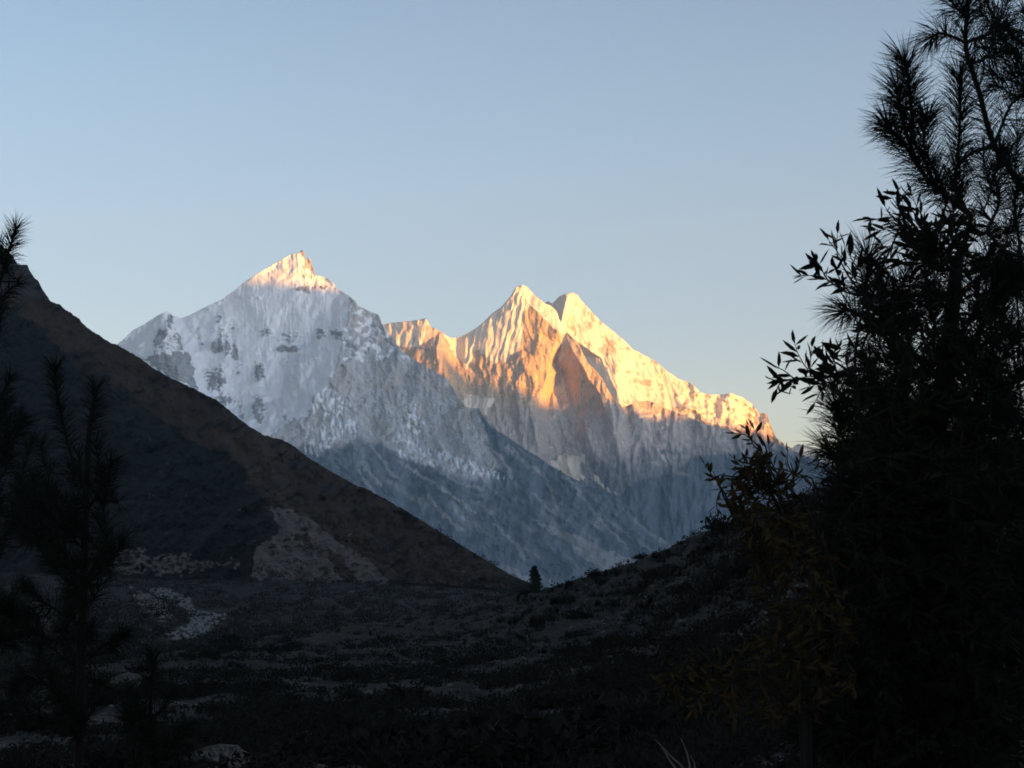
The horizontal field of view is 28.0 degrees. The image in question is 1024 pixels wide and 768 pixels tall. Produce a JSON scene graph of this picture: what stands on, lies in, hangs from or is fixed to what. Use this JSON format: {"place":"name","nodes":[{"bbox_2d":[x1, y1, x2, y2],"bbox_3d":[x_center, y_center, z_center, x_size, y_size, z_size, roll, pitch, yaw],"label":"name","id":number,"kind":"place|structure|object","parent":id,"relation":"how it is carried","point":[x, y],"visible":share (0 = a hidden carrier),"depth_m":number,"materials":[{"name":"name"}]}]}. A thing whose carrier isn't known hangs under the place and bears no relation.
{"place":"outdoors","nodes":[
{"label":"outdoors","id":0,"kind":"place"},
{"bbox_2d":[146,587,225,639],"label":"riverbed","id":1,"kind":"structure","parent":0,"point":[199,621],"depth_m":957.85,"materials":[{"name":"grey gravel"}]},
{"bbox_2d":[0,572,517,668],"bbox_3d":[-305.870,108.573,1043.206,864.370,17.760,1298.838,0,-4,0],"label":"valley floor","id":2,"kind":"structure","parent":0,"point":[242,591],"depth_m":1160.53,"materials":[{"name":"green plant"}]},
{"bbox_2d":[0,568,545,675],"bbox_3d":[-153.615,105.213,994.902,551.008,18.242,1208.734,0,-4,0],"label":"scrub","id":3,"kind":"object","parent":2,"relation":"on","point":[332,617],"visible":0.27,"depth_m":1000.48,"materials":[{"name":"green plant"}]},
{"bbox_2d":[0,245,534,589],"bbox_3d":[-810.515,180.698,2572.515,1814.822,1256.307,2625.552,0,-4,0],"label":"hill","id":4,"kind":"structure","parent":0,"point":[172,437],"depth_m":1670.40,"materials":[{"name":"brown soil"}]},
{"bbox_2d":[0,459,541,589],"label":"scrub","id":5,"kind":"object","parent":4,"relation":"on","point":[379,569],"visible":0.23,"depth_m":1460.18,"materials":[{"name":"green plant"}]},
{"bbox_2d":[116,250,670,589],"bbox_3d":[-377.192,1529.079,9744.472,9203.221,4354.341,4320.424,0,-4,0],"label":"mountain","id":6,"kind":"structure","parent":0,"point":[294,350],"depth_m":9160.93,"materials":[{"name":"stone"}]},
{"bbox_2d":[0,487,1023,767],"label":"hillside","id":7,"kind":"structure","parent":0,"point":[468,691],"depth_m":282.63,"materials":[{"name":"green plant"}]},
{"bbox_2d":[0,209,62,667],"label":"pine tree","id":8,"kind":"object","parent":7,"relation":"on","point":[7,446],"visible":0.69,"depth_m":11.36,"materials":[{"name":"green plant"}]},
{"bbox_2d":[0,351,140,767],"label":"pine sapling","id":9,"kind":"object","parent":7,"relation":"on","point":[106,555],"visible":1,"depth_m":10.63,"materials":[{"name":"green plant"}]},
{"bbox_2d":[87,715,121,727],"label":"boulder","id":10,"kind":"object","parent":7,"relation":"on","point":[98,720],"visible":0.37,"depth_m":123.18,"materials":[{"name":"grey stone"}]},
{"bbox_2d":[111,672,142,686],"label":"boulder","id":11,"kind":"object","parent":7,"relation":"on","point":[131,676],"visible":0.27,"depth_m":204.90,"materials":[{"name":"grey stone"}]},
{"bbox_2d":[124,660,160,672],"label":"bush","id":12,"kind":"object","parent":7,"relation":"on","point":[136,670],"visible":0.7,"depth_m":244.92,"materials":[{"name":"green plant"}]},
{"bbox_2d":[108,640,207,767],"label":"pine sapling","id":13,"kind":"object","parent":7,"relation":"on","point":[142,736],"visible":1,"depth_m":10.04,"materials":[{"name":"green plant"}]},
{"bbox_2d":[110,709,212,765],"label":"bush","id":14,"kind":"object","parent":7,"relation":"on","point":[187,748],"visible":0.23,"depth_m":69.41,"materials":[{"name":"green plant"}]},
{"bbox_2d":[159,752,233,767],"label":"bush","id":15,"kind":"object","parent":7,"relation":"on","point":[174,764],"visible":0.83,"depth_m":66.52,"materials":[{"name":"green plant"}]},
{"bbox_2d":[190,754,227,767],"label":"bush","id":16,"kind":"object","parent":7,"relation":"on","point":[220,764],"visible":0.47,"depth_m":67.34,"materials":[{"name":"green plant"}]},
{"bbox_2d":[194,647,225,659],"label":"bush","id":17,"kind":"object","parent":7,"relation":"on","point":[205,654],"visible":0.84,"depth_m":279.07,"materials":[{"name":"green plant"}]},
{"bbox_2d":[181,744,251,767],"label":"boulder","id":18,"kind":"object","parent":7,"relation":"on","point":[215,751],"visible":0.5,"depth_m":69.03,"materials":[{"name":"grey stone"}]},
{"bbox_2d":[193,744,333,767],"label":"bush","id":19,"kind":"object","parent":7,"relation":"on","point":[274,754],"visible":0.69,"depth_m":64.01,"materials":[{"name":"green plant"}]},
{"bbox_2d":[252,673,289,690],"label":"bush","id":20,"kind":"object","parent":7,"relation":"on","point":[276,683],"visible":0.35,"depth_m":184.34,"materials":[{"name":"green plant"}]},
{"bbox_2d":[285,641,311,647],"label":"bush","id":21,"kind":"object","parent":7,"relation":"on","point":[294,644],"visible":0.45,"depth_m":336.63,"materials":[{"name":"green plant"}]},
{"bbox_2d":[336,688,365,698],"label":"bush","id":22,"kind":"object","parent":7,"relation":"on","point":[350,694],"visible":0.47,"depth_m":163.57,"materials":[{"name":"green plant"}]},
{"bbox_2d":[377,678,434,699],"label":"bush","id":23,"kind":"object","parent":7,"relation":"on","point":[397,689],"visible":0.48,"depth_m":154.78,"materials":[{"name":"green plant"}]},
{"bbox_2d":[0,450,1023,767],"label":"scrub","id":24,"kind":"object","parent":7,"relation":"on","point":[266,718],"visible":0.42,"depth_m":143.09,"materials":[{"name":"green plant"}]},
{"bbox_2d":[0,506,1023,767],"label":"stones","id":25,"kind":"object","parent":7,"relation":"on","point":[448,684],"visible":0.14,"depth_m":163.66,"materials":[{"name":"grey stone"}]},
{"bbox_2d":[518,586,531,595],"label":"bush","id":26,"kind":"object","parent":7,"relation":"on","point":[524,592],"visible":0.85,"depth_m":473.50,"materials":[{"name":"green plant"}]},
{"bbox_2d":[527,565,542,592],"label":"conifer tree","id":27,"kind":"object","parent":7,"relation":"on","point":[534,573],"visible":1,"depth_m":462.31,"materials":[{"name":"green plant"}]},
{"bbox_2d":[524,616,547,627],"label":"bush","id":28,"kind":"object","parent":7,"relation":"on","point":[536,623],"visible":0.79,"depth_m":322.95,"materials":[{"name":"green plant"}]},
{"bbox_2d":[552,639,587,655],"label":"bush","id":29,"kind":"object","parent":7,"relation":"on","point":[567,647],"visible":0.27,"depth_m":207.58,"materials":[{"name":"green plant"}]},
{"bbox_2d":[561,607,591,619],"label":"bush","id":30,"kind":"object","parent":7,"relation":"on","point":[576,613],"visible":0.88,"depth_m":313.91,"materials":[{"name":"green plant"}]},
{"bbox_2d":[584,637,597,646],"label":"bush","id":31,"kind":"object","parent":7,"relation":"on","point":[591,641],"visible":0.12,"depth_m":216.11,"materials":[{"name":"green plant"}]},
{"bbox_2d":[582,568,600,577],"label":"bush","id":32,"kind":"object","parent":7,"relation":"on","point":[595,573],"visible":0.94,"depth_m":411.23,"materials":[{"name":"green plant"}]},
{"bbox_2d":[588,635,613,645],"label":"bush","id":33,"kind":"object","parent":7,"relation":"on","point":[598,640],"visible":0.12,"depth_m":210.09,"materials":[{"name":"green plant"}]},
{"bbox_2d":[598,633,629,645],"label":"bush","id":34,"kind":"object","parent":7,"relation":"on","point":[606,639],"visible":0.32,"depth_m":203.08,"materials":[{"name":"green plant"}]},
{"bbox_2d":[620,586,645,595],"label":"bush","id":35,"kind":"object","parent":7,"relation":"on","point":[634,591],"visible":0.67,"depth_m":308.26,"materials":[{"name":"green plant"}]},
{"bbox_2d":[632,551,648,559],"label":"bush","id":36,"kind":"object","parent":7,"relation":"on","point":[639,556],"visible":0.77,"depth_m":387.39,"materials":[{"name":"green plant"}]},
{"bbox_2d":[639,567,658,577],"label":"bush","id":37,"kind":"object","parent":7,"relation":"on","point":[651,571],"visible":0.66,"depth_m":319.26,"materials":[{"name":"green plant"}]},
{"bbox_2d":[593,691,706,743],"bbox_3d":[4.186,10.777,64.694,3.997,2.037,4.000,-2,-5,27],"label":"bush","id":38,"kind":"object","parent":7,"relation":"on","point":[628,720],"visible":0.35,"depth_m":64.78,"materials":[{"name":"green plant"}]},
{"bbox_2d":[618,692,712,727],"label":"bush","id":39,"kind":"object","parent":7,"relation":"on","point":[673,705],"visible":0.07,"depth_m":66.06,"materials":[{"name":"green plant"}]},
{"bbox_2d":[630,685,719,718],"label":"bush","id":40,"kind":"object","parent":7,"relation":"on","point":[651,695],"visible":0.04,"depth_m":71.90,"materials":[{"name":"green plant"}]},
{"bbox_2d":[655,739,695,767],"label":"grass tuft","id":41,"kind":"object","parent":7,"relation":"on","point":[673,765],"visible":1,"depth_m":7.36,"materials":[{"name":"green plant"}]},
{"bbox_2d":[676,540,684,544],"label":"bush","id":42,"kind":"object","parent":7,"relation":"on","point":[679,542],"visible":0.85,"depth_m":357.10,"materials":[{"name":"green plant"}]},
{"bbox_2d":[669,599,700,611],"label":"bush","id":43,"kind":"object","parent":7,"relation":"on","point":[687,605],"visible":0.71,"depth_m":209.79,"materials":[{"name":"green plant"}]},
{"bbox_2d":[700,575,731,591],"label":"bush","id":44,"kind":"object","parent":7,"relation":"on","point":[715,586],"visible":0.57,"depth_m":219.43,"materials":[{"name":"green plant"}]},
{"bbox_2d":[700,511,732,532],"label":"bush","id":45,"kind":"object","parent":7,"relation":"on","point":[721,522],"visible":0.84,"depth_m":308.02,"materials":[{"name":"green plant"}]},
{"bbox_2d":[696,638,750,667],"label":"bush","id":46,"kind":"object","parent":7,"relation":"on","point":[726,655],"visible":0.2,"depth_m":105.51,"materials":[{"name":"green plant"}]},
{"bbox_2d":[710,663,776,704],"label":"bush","id":47,"kind":"object","parent":7,"relation":"on","point":[738,692],"visible":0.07,"depth_m":70.42,"materials":[{"name":"green plant"}]},
{"bbox_2d":[649,419,861,767],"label":"autumn shrub","id":48,"kind":"object","parent":7,"relation":"on","point":[802,705],"visible":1,"depth_m":6.99,"materials":[{"name":"green plant"}]},
{"bbox_2d":[760,178,1023,767],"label":"willow shrub","id":49,"kind":"object","parent":7,"relation":"on","point":[898,720],"visible":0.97,"depth_m":7.72,"materials":[{"name":"green plant"}]},
{"bbox_2d":[764,29,1023,767],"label":"pine tree","id":50,"kind":"object","parent":7,"relation":"on","point":[1007,271],"visible":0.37,"depth_m":8.52,"materials":[{"name":"green plant"}]},
{"bbox_2d":[901,0,1023,526],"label":"pine tree","id":51,"kind":"object","parent":7,"relation":"on","point":[997,28],"visible":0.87,"depth_m":9.15,"materials":[{"name":"green plant"}]},
{"bbox_2d":[0,0,1023,448],"label":"sky","id":52,"kind":"structure","parent":0,"point":[667,166],"materials":[{"name":"blue"}]},
{"bbox_2d":[383,285,849,545],"bbox_3d":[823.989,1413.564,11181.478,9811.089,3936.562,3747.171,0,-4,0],"label":"mountain","id":53,"kind":"structure","parent":0,"point":[518,369],"depth_m":10875.06,"materials":[{"name":"stone"}]},
{"bbox_2d":[545,293,792,450],"bbox_3d":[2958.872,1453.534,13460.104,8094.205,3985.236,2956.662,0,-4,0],"label":"mountain","id":54,"kind":"structure","parent":0,"point":[627,373],"depth_m":12846.66,"materials":[{"name":"snow"}]},
{"bbox_2d":[792,444,830,464],"bbox_3d":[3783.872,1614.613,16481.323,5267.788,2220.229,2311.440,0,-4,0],"label":"mountain","id":55,"kind":"structure","parent":0,"point":[796,448],"depth_m":15937.14,"materials":[{"name":"stone"}]}
]}

